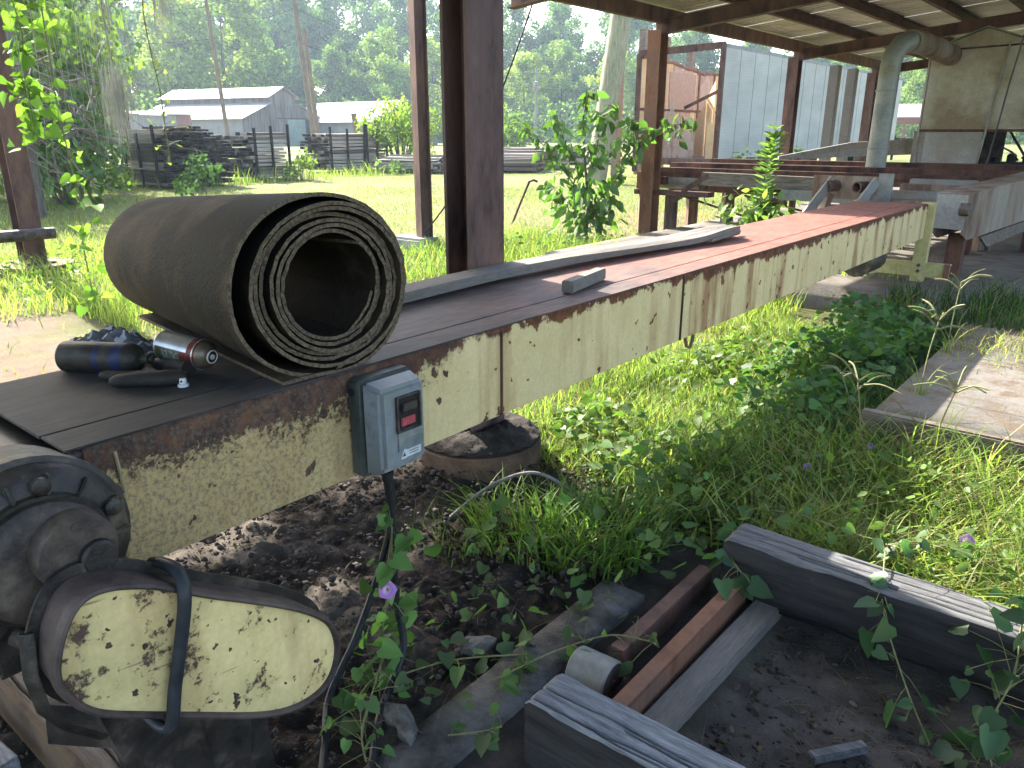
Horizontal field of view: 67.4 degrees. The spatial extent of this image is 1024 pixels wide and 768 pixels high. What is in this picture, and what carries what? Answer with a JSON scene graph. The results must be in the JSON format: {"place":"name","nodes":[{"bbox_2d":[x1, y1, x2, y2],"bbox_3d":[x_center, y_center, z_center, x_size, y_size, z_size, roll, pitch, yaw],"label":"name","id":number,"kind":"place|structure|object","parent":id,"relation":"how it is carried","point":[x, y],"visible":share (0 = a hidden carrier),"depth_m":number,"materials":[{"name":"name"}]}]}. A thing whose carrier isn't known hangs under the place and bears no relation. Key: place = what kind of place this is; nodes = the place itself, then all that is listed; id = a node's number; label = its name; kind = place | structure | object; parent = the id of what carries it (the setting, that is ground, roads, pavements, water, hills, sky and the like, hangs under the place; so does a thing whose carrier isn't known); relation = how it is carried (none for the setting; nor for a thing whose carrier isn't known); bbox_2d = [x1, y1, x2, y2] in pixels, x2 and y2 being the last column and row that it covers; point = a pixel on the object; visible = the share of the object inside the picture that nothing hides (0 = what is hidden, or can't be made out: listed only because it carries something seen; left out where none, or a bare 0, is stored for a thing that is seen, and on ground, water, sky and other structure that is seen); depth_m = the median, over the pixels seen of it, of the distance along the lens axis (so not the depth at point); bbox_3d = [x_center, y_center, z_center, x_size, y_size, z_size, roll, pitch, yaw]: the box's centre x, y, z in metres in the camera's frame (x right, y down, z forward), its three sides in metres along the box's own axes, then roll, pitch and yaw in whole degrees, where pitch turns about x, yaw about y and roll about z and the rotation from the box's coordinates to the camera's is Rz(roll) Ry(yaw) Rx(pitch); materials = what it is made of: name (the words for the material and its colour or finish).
{"place":"outdoors","nodes":[
{"label":"outdoors","id":0,"kind":"place"},
{"bbox_2d":[0,229,121,320],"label":"tall grass","id":1,"kind":"structure","parent":0,"point":[25,286],"depth_m":6.92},
{"bbox_2d":[124,159,413,190],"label":"tall grass","id":2,"kind":"structure","parent":0,"point":[309,177],"depth_m":21.65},
{"bbox_2d":[51,215,806,432],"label":"tall grass","id":3,"kind":"structure","parent":0,"point":[531,251],"depth_m":5.87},
{"bbox_2d":[0,110,1023,767],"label":"ground","id":4,"kind":"structure","parent":0,"point":[36,340],"depth_m":2.30,"materials":[{"name":"soil"}]},
{"bbox_2d":[0,9,75,278],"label":"steel post","id":5,"kind":"object","parent":4,"relation":"on","point":[28,234],"visible":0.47,"depth_m":7.31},
{"bbox_2d":[3,672,122,767],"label":"timber beam","id":6,"kind":"structure","parent":4,"relation":"on","point":[90,757],"depth_m":1.48,"materials":[{"name":"brown wood"}]},
{"bbox_2d":[0,678,82,767],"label":"brown board","id":7,"kind":"object","parent":6,"relation":"on","point":[24,722],"visible":1,"depth_m":1.56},
{"bbox_2d":[0,79,129,206],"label":"bush","id":8,"kind":"object","parent":4,"relation":"on","point":[98,162],"visible":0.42,"depth_m":14.58,"materials":[{"name":"green plant"}]},
{"bbox_2d":[0,0,144,195],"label":"bush","id":9,"kind":"object","parent":4,"relation":"on","point":[67,43],"visible":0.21,"depth_m":15.67,"materials":[{"name":"green plant"}]},
{"bbox_2d":[6,31,208,218],"bbox_3d":[-8.091,-4.019,12.256,4.596,3.154,3.917,8,20,22],"label":"vine tangle","id":10,"kind":"object","parent":4,"relation":"on","point":[35,163],"visible":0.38,"depth_m":12.31,"materials":[{"name":"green plant"}]},
{"bbox_2d":[119,125,234,188],"bbox_3d":[-8.696,-5.845,19.780,2.420,1.553,1.977,14,23,37],"label":"lumber stack","id":11,"kind":"object","parent":4,"relation":"on","point":[147,154],"visible":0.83,"depth_m":19.03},
{"bbox_2d":[18,558,339,767],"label":"chain guard","id":12,"kind":"object","parent":4,"relation":"on","point":[96,649],"visible":0.99,"depth_m":1.20,"materials":[{"name":"paint"}]},
{"bbox_2d":[142,556,191,734],"bbox_3d":[-0.531,0.394,1.164,0.119,0.262,0.082,14,23,37],"label":"rubber strap","id":13,"kind":"object","parent":12,"relation":"attached to","point":[176,570],"visible":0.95,"depth_m":1.13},
{"bbox_2d":[120,0,237,110],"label":"broadleaf tree","id":14,"kind":"object","parent":4,"relation":"on","point":[180,76],"visible":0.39,"depth_m":93.11,"materials":[{"name":"green plant"}]},
{"bbox_2d":[172,149,224,195],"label":"bush","id":15,"kind":"object","parent":4,"relation":"on","point":[202,170],"visible":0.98,"depth_m":16.29,"materials":[{"name":"green plant"}]},
{"bbox_2d":[158,0,282,89],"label":"broadleaf tree","id":16,"kind":"object","parent":4,"relation":"on","point":[254,67],"visible":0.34,"depth_m":97.51,"materials":[{"name":"green plant"}]},
{"bbox_2d":[139,86,318,145],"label":"barn","id":17,"kind":"structure","parent":4,"relation":"on","point":[263,109],"depth_m":79.69,"materials":[{"name":"metal"}]},
{"bbox_2d":[211,0,291,89],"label":"broadleaf tree","id":18,"kind":"object","parent":4,"relation":"on","point":[272,56],"visible":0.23,"depth_m":105.47,"materials":[{"name":"green plant"}]},
{"bbox_2d":[215,124,290,179],"bbox_3d":[-7.561,-6.740,22.425,1.504,1.601,1.725,8,20,22],"label":"lumber stack","id":19,"kind":"object","parent":4,"relation":"on","point":[246,153],"visible":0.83,"depth_m":21.95,"materials":[{"name":"grey wood"}]},
{"bbox_2d":[245,0,335,102],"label":"broadleaf tree","id":20,"kind":"object","parent":4,"relation":"on","point":[282,25],"visible":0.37,"depth_m":123.33,"materials":[{"name":"green plant"}]},
{"bbox_2d":[282,0,376,102],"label":"broadleaf tree","id":21,"kind":"object","parent":4,"relation":"on","point":[330,18],"visible":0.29,"depth_m":125.14,"materials":[{"name":"green plant"}]},
{"bbox_2d":[308,37,361,102],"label":"broadleaf tree","id":22,"kind":"object","parent":4,"relation":"on","point":[328,64],"visible":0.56,"depth_m":106.92,"materials":[{"name":"green plant"}]},
{"bbox_2d":[300,124,387,171],"bbox_3d":[-5.943,-8.422,27.478,1.434,1.653,3.345,11,21,30],"label":"lumber stack","id":23,"kind":"object","parent":4,"relation":"on","point":[352,147],"visible":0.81,"depth_m":26.71,"materials":[{"name":"grey wood"}]},
{"bbox_2d":[290,0,408,100],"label":"broadleaf tree","id":24,"kind":"object","parent":4,"relation":"on","point":[369,20],"visible":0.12,"depth_m":145.86,"materials":[{"name":"green plant"}]},
{"bbox_2d":[318,475,395,767],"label":"power cable","id":25,"kind":"object","parent":4,"relation":"on","point":[344,663],"visible":0.71,"depth_m":1.86,"materials":[{"name":"black rubber"}]},
{"bbox_2d":[335,503,441,707],"bbox_3d":[-0.313,0.528,1.873,0.207,0.497,0.282,6,19,17],"label":"vine","id":26,"kind":"object","parent":25,"relation":"attached to","point":[407,604],"visible":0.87,"depth_m":1.86,"materials":[{"name":"green plant"}]},
{"bbox_2d":[320,625,416,767],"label":"vine","id":27,"kind":"object","parent":4,"relation":"on","point":[347,700],"visible":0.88,"depth_m":1.74,"materials":[{"name":"green plant"}]},
{"bbox_2d":[306,100,441,145],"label":"barn","id":28,"kind":"structure","parent":4,"relation":"on","point":[336,118],"depth_m":83.00,"materials":[{"name":"metal"}]},
{"bbox_2d":[341,26,410,101],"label":"broadleaf tree","id":29,"kind":"object","parent":4,"relation":"on","point":[389,81],"visible":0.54,"depth_m":108.19,"materials":[{"name":"green plant"}]},
{"bbox_2d":[355,0,433,100],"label":"broadleaf tree","id":30,"kind":"object","parent":4,"relation":"on","point":[399,23],"visible":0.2,"depth_m":127.78,"materials":[{"name":"green plant"}]},
{"bbox_2d":[353,93,441,155],"bbox_3d":[-4.273,-9.256,28.357,3.372,2.706,2.975,14,23,37],"label":"young tree","id":31,"kind":"object","parent":4,"relation":"on","point":[394,120],"visible":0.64,"depth_m":27.76,"materials":[{"name":"green plant"}]},
{"bbox_2d":[383,702,417,745],"bbox_3d":[-0.261,0.790,1.797,0.067,0.063,0.167,-12,22,-32],"label":"stone","id":32,"kind":"object","parent":4,"relation":"on","point":[406,719],"visible":0.81,"depth_m":1.77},
{"bbox_2d":[0,160,804,544],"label":"lawn grass","id":33,"kind":"structure","parent":4,"relation":"on","point":[346,192],"depth_m":13.73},
{"bbox_2d":[396,0,439,249],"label":"steel post","id":34,"kind":"object","parent":4,"relation":"on","point":[417,27],"visible":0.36,"depth_m":8.87,"materials":[{"name":"metal"}]},
{"bbox_2d":[406,640,537,688],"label":"vine","id":35,"kind":"object","parent":4,"relation":"on","point":[448,659],"visible":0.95,"depth_m":1.96,"materials":[{"name":"green plant"}]},
{"bbox_2d":[417,412,540,483],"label":"column pier","id":36,"kind":"structure","parent":4,"relation":"on","point":[511,441],"depth_m":3.00,"materials":[{"name":"concrete"}]},
{"bbox_2d":[439,0,504,432],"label":"steel column","id":37,"kind":"structure","parent":36,"relation":"on","point":[471,42],"depth_m":2.79,"materials":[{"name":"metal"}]},
{"bbox_2d":[0,449,984,767],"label":"soil clods","id":38,"kind":"object","parent":4,"relation":"on","point":[418,681],"visible":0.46,"depth_m":2.34,"materials":[{"name":"soil"}]},
{"bbox_2d":[364,579,644,767],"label":"wooden plank","id":39,"kind":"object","parent":4,"relation":"on","point":[434,745],"depth_m":1.90,"materials":[{"name":"wood"}]},
{"bbox_2d":[493,616,658,702],"bbox_3d":[0.146,0.691,1.960,0.443,0.124,0.176,-6,19,-19],"label":"vine","id":40,"kind":"object","parent":39,"relation":"on","point":[512,688],"visible":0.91,"depth_m":1.97,"materials":[{"name":"green plant"}]},
{"bbox_2d":[344,473,702,709],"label":"creeper leaves","id":41,"kind":"object","parent":4,"relation":"on","point":[505,647],"visible":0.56,"depth_m":2.17,"materials":[{"name":"green plant"}]},
{"bbox_2d":[503,0,550,105],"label":"broadleaf tree","id":42,"kind":"object","parent":4,"relation":"on","point":[513,32],"visible":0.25,"depth_m":130.89,"materials":[{"name":"green plant"}]},
{"bbox_2d":[503,51,565,135],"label":"broadleaf tree","id":43,"kind":"object","parent":4,"relation":"on","point":[523,64],"visible":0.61,"depth_m":109.95,"materials":[{"name":"green plant"}]},
{"bbox_2d":[425,460,653,579],"bbox_3d":[0.101,0.454,2.582,0.692,0.198,0.774,-9,20,-26],"label":"grass clump","id":44,"kind":"object","parent":4,"relation":"on","point":[483,535],"visible":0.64,"depth_m":2.61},
{"bbox_2d":[511,1,599,123],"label":"broadleaf tree","id":45,"kind":"object","parent":4,"relation":"on","point":[558,14],"visible":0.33,"depth_m":127.38,"materials":[{"name":"green plant"}]},
{"bbox_2d":[531,39,590,136],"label":"broadleaf tree","id":46,"kind":"object","parent":4,"relation":"on","point":[566,54],"visible":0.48,"depth_m":116.11,"materials":[{"name":"green plant"}]},
{"bbox_2d":[105,89,1023,144],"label":"undergrowth","id":47,"kind":"object","parent":4,"relation":"on","point":[1019,136],"visible":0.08,"depth_m":101.56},
{"bbox_2d":[565,645,622,696],"bbox_3d":[0.210,0.741,1.952,0.118,0.116,0.121,14,23,37],"label":"pit roller","id":48,"kind":"object","parent":4,"relation":"on","point":[595,670],"visible":0.68,"depth_m":1.91,"materials":[{"name":"grey metal"}]},
{"bbox_2d":[517,90,697,242],"bbox_3d":[1.053,-2.631,9.392,2.424,1.819,1.187,6,19,19],"label":"leafy sapling","id":49,"kind":"object","parent":4,"relation":"on","point":[587,193],"visible":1,"depth_m":9.33,"materials":[{"name":"green plant"}]},
{"bbox_2d":[580,50,636,131],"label":"broadleaf tree","id":50,"kind":"object","parent":4,"relation":"on","point":[629,96],"visible":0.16,"depth_m":107.14,"materials":[{"name":"green plant"}]},
{"bbox_2d":[587,14,631,182],"bbox_3d":[2.711,-9.117,19.413,1.729,8.179,0.570,14,23,37],"label":"tree trunk","id":51,"kind":"object","parent":4,"relation":"on","point":[615,55],"visible":0.46,"depth_m":19.65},
{"bbox_2d":[506,454,714,580],"bbox_3d":[0.353,0.438,2.597,0.712,0.221,0.826,14,23,37],"label":"grass clump","id":52,"kind":"object","parent":4,"relation":"on","point":[654,520],"visible":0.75,"depth_m":2.59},
{"bbox_2d":[447,395,797,619],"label":"creeper leaves","id":53,"kind":"object","parent":4,"relation":"on","point":[702,543],"visible":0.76,"depth_m":2.67,"materials":[{"name":"green plant"}]},
{"bbox_2d":[573,11,685,99],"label":"broadleaf tree","id":54,"kind":"object","parent":4,"relation":"on","point":[637,24],"visible":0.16,"depth_m":130.06,"materials":[{"name":"green plant"}]},
{"bbox_2d":[524,673,745,767],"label":"timber beam","id":55,"kind":"structure","parent":4,"relation":"on","point":[570,722],"depth_m":1.55,"materials":[{"name":"wood"}]},
{"bbox_2d":[275,464,1023,767],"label":"leaves","id":56,"kind":"object","parent":4,"relation":"on","point":[712,701],"depth_m":1.92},
{"bbox_2d":[611,564,711,662],"bbox_3d":[0.436,0.666,2.194,0.042,0.088,0.515,14,23,37],"label":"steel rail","id":57,"kind":"object","parent":4,"relation":"on","point":[661,616],"visible":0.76,"depth_m":2.17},
{"bbox_2d":[612,577,745,714],"bbox_3d":[0.430,0.713,2.003,0.042,0.088,0.785,14,23,37],"label":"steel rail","id":58,"kind":"object","parent":4,"relation":"on","point":[644,689],"visible":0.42,"depth_m":1.98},
{"bbox_2d":[533,321,849,486],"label":"creeper leaves","id":59,"kind":"object","parent":4,"relation":"on","point":[607,410],"visible":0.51,"depth_m":3.58,"materials":[{"name":"green plant"}]},
{"bbox_2d":[604,445,783,536],"bbox_3d":[0.647,0.387,2.826,0.752,0.175,0.637,14,23,37],"label":"grass clump","id":60,"kind":"object","parent":4,"relation":"on","point":[694,514],"visible":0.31,"depth_m":2.80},
{"bbox_2d":[674,30,719,75],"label":"broadleaf tree","id":61,"kind":"object","parent":4,"relation":"on","point":[707,58],"visible":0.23,"depth_m":124.09,"materials":[{"name":"green plant"}]},
{"bbox_2d":[643,600,781,731],"bbox_3d":[0.511,0.750,1.997,0.075,0.050,0.860,15,23,38],"label":"floor plank","id":62,"kind":"object","parent":4,"relation":"on","point":[681,700],"visible":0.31,"depth_m":1.99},
{"bbox_2d":[704,129,799,225],"bbox_3d":[2.729,-2.015,8.207,1.209,1.350,1.173,0,18,0],"label":"tall weed","id":63,"kind":"object","parent":4,"relation":"on","point":[750,215],"visible":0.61,"depth_m":8.11,"materials":[{"name":"green plant"}]},
{"bbox_2d":[507,0,1023,233],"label":"open shed","id":64,"kind":"structure","parent":4,"relation":"on","point":[864,33],"depth_m":10.49,"materials":[{"name":"brown wood"}]},
{"bbox_2d":[632,41,902,170],"bbox_3d":[9.616,-9.045,26.311,2.485,3.460,16.800,14,23,37],"label":"box trailer","id":65,"kind":"object","parent":4,"relation":"on","point":[735,103],"visible":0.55,"depth_m":21.25,"materials":[{"name":"metal"}]},
{"bbox_2d":[540,389,1017,593],"bbox_3d":[1.194,0.389,2.959,2.739,0.037,1.423,14,23,37],"label":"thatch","id":66,"kind":"object","parent":4,"relation":"on","point":[711,492],"visible":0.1,"depth_m":3.02,"materials":[{"name":"green plant"}]},
{"bbox_2d":[712,487,1014,589],"bbox_3d":[1.025,0.466,2.407,0.905,0.295,0.274,14,23,37],"label":"vine","id":67,"kind":"object","parent":66,"relation":"on","point":[849,528],"visible":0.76,"depth_m":2.30,"materials":[{"name":"green plant"}]},
{"bbox_2d":[575,321,993,534],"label":"shade grass","id":68,"kind":"structure","parent":4,"relation":"on","point":[869,400],"depth_m":3.32,"materials":[{"name":"plant"}]},
{"bbox_2d":[615,386,1023,636],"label":"weed grass","id":69,"kind":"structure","parent":4,"relation":"on","point":[1000,523],"depth_m":2.67,"materials":[{"name":"plant"}]},
{"bbox_2d":[634,136,1023,250],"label":"log deck","id":70,"kind":"structure","parent":4,"relation":"on","point":[692,182],"depth_m":9.06,"materials":[{"name":"orange metal"}]},
{"bbox_2d":[701,291,959,441],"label":"creeper leaves","id":71,"kind":"object","parent":4,"relation":"on","point":[894,334],"visible":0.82,"depth_m":4.09,"materials":[{"name":"green plant"}]},
{"bbox_2d":[807,740,867,764],"bbox_3d":[0.745,0.842,1.757,0.148,0.027,0.026,-5,19,-15],"label":"wood offcut","id":72,"kind":"object","parent":4,"relation":"on","point":[835,752],"visible":1,"depth_m":1.75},
{"bbox_2d":[653,401,1023,597],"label":"creeper leaves","id":73,"kind":"object","parent":4,"relation":"on","point":[879,525],"visible":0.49,"depth_m":2.65,"materials":[{"name":"green plant"}]},
{"bbox_2d":[857,408,1023,490],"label":"edge plank","id":74,"kind":"object","parent":4,"relation":"on","point":[882,417],"visible":0.3,"depth_m":3.08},
{"bbox_2d":[875,305,1023,480],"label":"concrete slab","id":75,"kind":"structure","parent":4,"relation":"on","point":[992,399],"depth_m":3.53,"materials":[{"name":"concrete"}]},
{"bbox_2d":[923,324,1023,380],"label":"grass","id":76,"kind":"structure","parent":75,"relation":"on","point":[1000,339],"depth_m":4.16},
{"bbox_3d":[-1.280,-0.721,1.108,6.800,3.340,4.750,14,23,37],"label":"shelter roof","id":77,"kind":"object","parent":4,"relation":"on","visible":0},
{"bbox_2d":[0,0,61,152],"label":"hanging vine","id":78,"kind":"object","parent":77,"relation":"hanging from","point":[24,111],"visible":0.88,"depth_m":4.53,"materials":[{"name":"green plant"}]},
{"bbox_2d":[18,0,112,317],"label":"hanging vine","id":79,"kind":"object","parent":77,"relation":"hanging from","point":[52,111],"visible":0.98,"depth_m":4.49,"materials":[{"name":"green plant"}]},
{"bbox_2d":[100,0,137,202],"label":"hanging vine","id":80,"kind":"object","parent":77,"relation":"hanging from","point":[103,42],"visible":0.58,"depth_m":4.69,"materials":[{"name":"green plant"}]},
{"bbox_2d":[62,0,157,167],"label":"spanish moss","id":81,"kind":"object","parent":80,"relation":"hanging from","point":[105,24],"visible":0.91,"depth_m":4.52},
{"bbox_2d":[90,60,146,155],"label":"spanish moss","id":82,"kind":"object","parent":80,"relation":"hanging from","point":[117,101],"visible":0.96,"depth_m":4.62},
{"bbox_2d":[121,0,906,98],"label":"sky","id":83,"kind":"structure","parent":0,"point":[593,32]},
{"bbox_2d":[511,308,884,506],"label":"tall grass","id":84,"kind":"structure","parent":0,"point":[664,381],"depth_m":3.84,"materials":[{"name":"plant"}]},
{"bbox_2d":[545,187,1023,328],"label":"concrete floor","id":85,"kind":"structure","parent":0,"point":[998,259],"depth_m":6.33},
{"bbox_2d":[0,200,951,559],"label":"conveyor table","id":86,"kind":"object","parent":85,"relation":"on","point":[220,444],"visible":0.77,"depth_m":2.06,"materials":[{"name":"beige paint"}]},
{"bbox_2d":[0,444,131,679],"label":"gear reducer","id":87,"kind":"object","parent":86,"relation":"attached to","point":[58,511],"visible":0.7,"depth_m":1.08,"materials":[{"name":"metal"}]},
{"bbox_2d":[55,341,154,372],"bbox_3d":[-0.919,-0.060,1.747,0.218,0.071,0.071,2,18,7],"label":"spray can","id":88,"kind":"object","parent":86,"relation":"on","point":[84,356],"visible":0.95,"depth_m":1.72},
{"bbox_2d":[69,325,157,357],"bbox_3d":[-0.985,-0.110,1.896,0.375,0.071,0.162,5,19,16],"label":"striped rag","id":89,"kind":"object","parent":86,"relation":"on","point":[111,333],"visible":0.45,"depth_m":1.87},
{"bbox_2d":[98,358,195,387],"bbox_3d":[-0.794,-0.025,1.689,0.192,0.041,0.175,14,23,37],"label":"work glove","id":90,"kind":"object","parent":86,"relation":"on","point":[169,372],"visible":0.98,"depth_m":1.65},
{"bbox_2d":[153,330,217,369],"bbox_3d":[-0.739,-0.077,1.749,0.153,0.079,0.070,8,20,23],"label":"spray can","id":91,"kind":"object","parent":86,"relation":"on","point":[198,353],"visible":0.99,"depth_m":1.72,"materials":[{"name":"silver metal"}]},
{"bbox_2d":[104,192,406,384],"bbox_3d":[-0.717,-0.311,1.980,0.452,0.403,0.923,-17,24,-41],"label":"belt roll","id":92,"kind":"object","parent":86,"relation":"on","point":[285,288],"visible":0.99,"depth_m":1.75,"materials":[{"name":"rubber"}]},
{"bbox_2d":[348,364,424,481],"bbox_3d":[-0.286,0.102,1.824,0.116,0.259,0.168,14,23,37],"label":"switch box","id":93,"kind":"object","parent":86,"relation":"attached to","point":[386,418],"visible":1,"depth_m":1.77,"materials":[{"name":"grey metal"}]},
{"bbox_2d":[367,482,406,767],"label":"power cable","id":94,"kind":"object","parent":93,"relation":"attached to","point":[395,581],"visible":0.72,"depth_m":1.87,"materials":[{"name":"black rubber"}]},
{"bbox_2d":[403,224,740,302],"bbox_3d":[0.299,-0.526,3.158,0.204,0.065,2.635,16,24,40],"label":"bent plank","id":95,"kind":"object","parent":86,"relation":"on","point":[422,289],"visible":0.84,"depth_m":3.04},
{"bbox_2d":[778,139,912,213],"bbox_3d":[4.554,-2.773,10.387,1.880,1.060,0.143,3,18,10],"label":"steel trough","id":96,"kind":"object","parent":85,"relation":"on","point":[896,147],"visible":0.36,"depth_m":10.24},
{"bbox_2d":[802,173,894,211],"bbox_3d":[2.885,-1.455,6.825,0.690,0.797,0.644,14,23,37],"label":"pipe bracket","id":97,"kind":"object","parent":85,"relation":"on","point":[826,189],"visible":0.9,"depth_m":6.92,"materials":[{"name":"grey metal"}]},
{"bbox_2d":[890,178,978,254],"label":"transfer deck","id":98,"kind":"structure","parent":85,"relation":"on","point":[913,190],"depth_m":7.21,"materials":[{"name":"grey metal"}]},
{"bbox_2d":[910,25,1023,229],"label":"sheet metal booth","id":99,"kind":"object","parent":85,"relation":"on","point":[962,101],"visible":0.59,"depth_m":9.16,"materials":[{"name":"grey metal"}]},
{"bbox_2d":[865,29,961,167],"bbox_3d":[4.652,-3.198,8.851,1.696,1.566,0.275,-15,23,-38],"label":"dust duct","id":100,"kind":"object","parent":99,"relation":"attached to","point":[931,46],"visible":0.96,"depth_m":8.37,"materials":[{"name":"grey metal"}]},
{"bbox_2d":[932,172,1023,276],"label":"conveyor trough","id":101,"kind":"object","parent":85,"relation":"on","point":[971,211],"visible":0.94,"depth_m":6.30,"materials":[{"name":"grey metal"}]},
{"bbox_2d":[869,271,1023,332],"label":"shade grass","id":102,"kind":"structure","parent":0,"point":[985,310],"depth_m":4.94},
{"bbox_3d":[1.378,0.756,1.964,1.544,0.100,0.230,14,23,37],"label":"lower sleeper","id":103,"kind":"object","parent":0,"visible":0},
{"bbox_2d":[720,523,1023,705],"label":"timber beam","id":104,"kind":"structure","parent":103,"relation":"on","point":[807,583],"depth_m":2.06,"materials":[{"name":"wood"}]},
{"bbox_2d":[700,498,773,601],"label":"vine","id":105,"kind":"object","parent":104,"relation":"on","point":[756,586],"visible":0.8,"depth_m":2.24,"materials":[{"name":"green plant"}]},
{"bbox_2d":[853,532,933,745],"bbox_3d":[1.007,0.656,2.046,0.205,0.302,0.604,7,20,21],"label":"vine","id":106,"kind":"object","parent":104,"relation":"on","point":[885,630],"visible":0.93,"depth_m":1.99,"materials":[{"name":"green plant"}]},
{"bbox_2d":[927,567,1023,767],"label":"vine","id":107,"kind":"object","parent":104,"relation":"hanging from","point":[991,740],"visible":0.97,"depth_m":1.77,"materials":[{"name":"green plant"}]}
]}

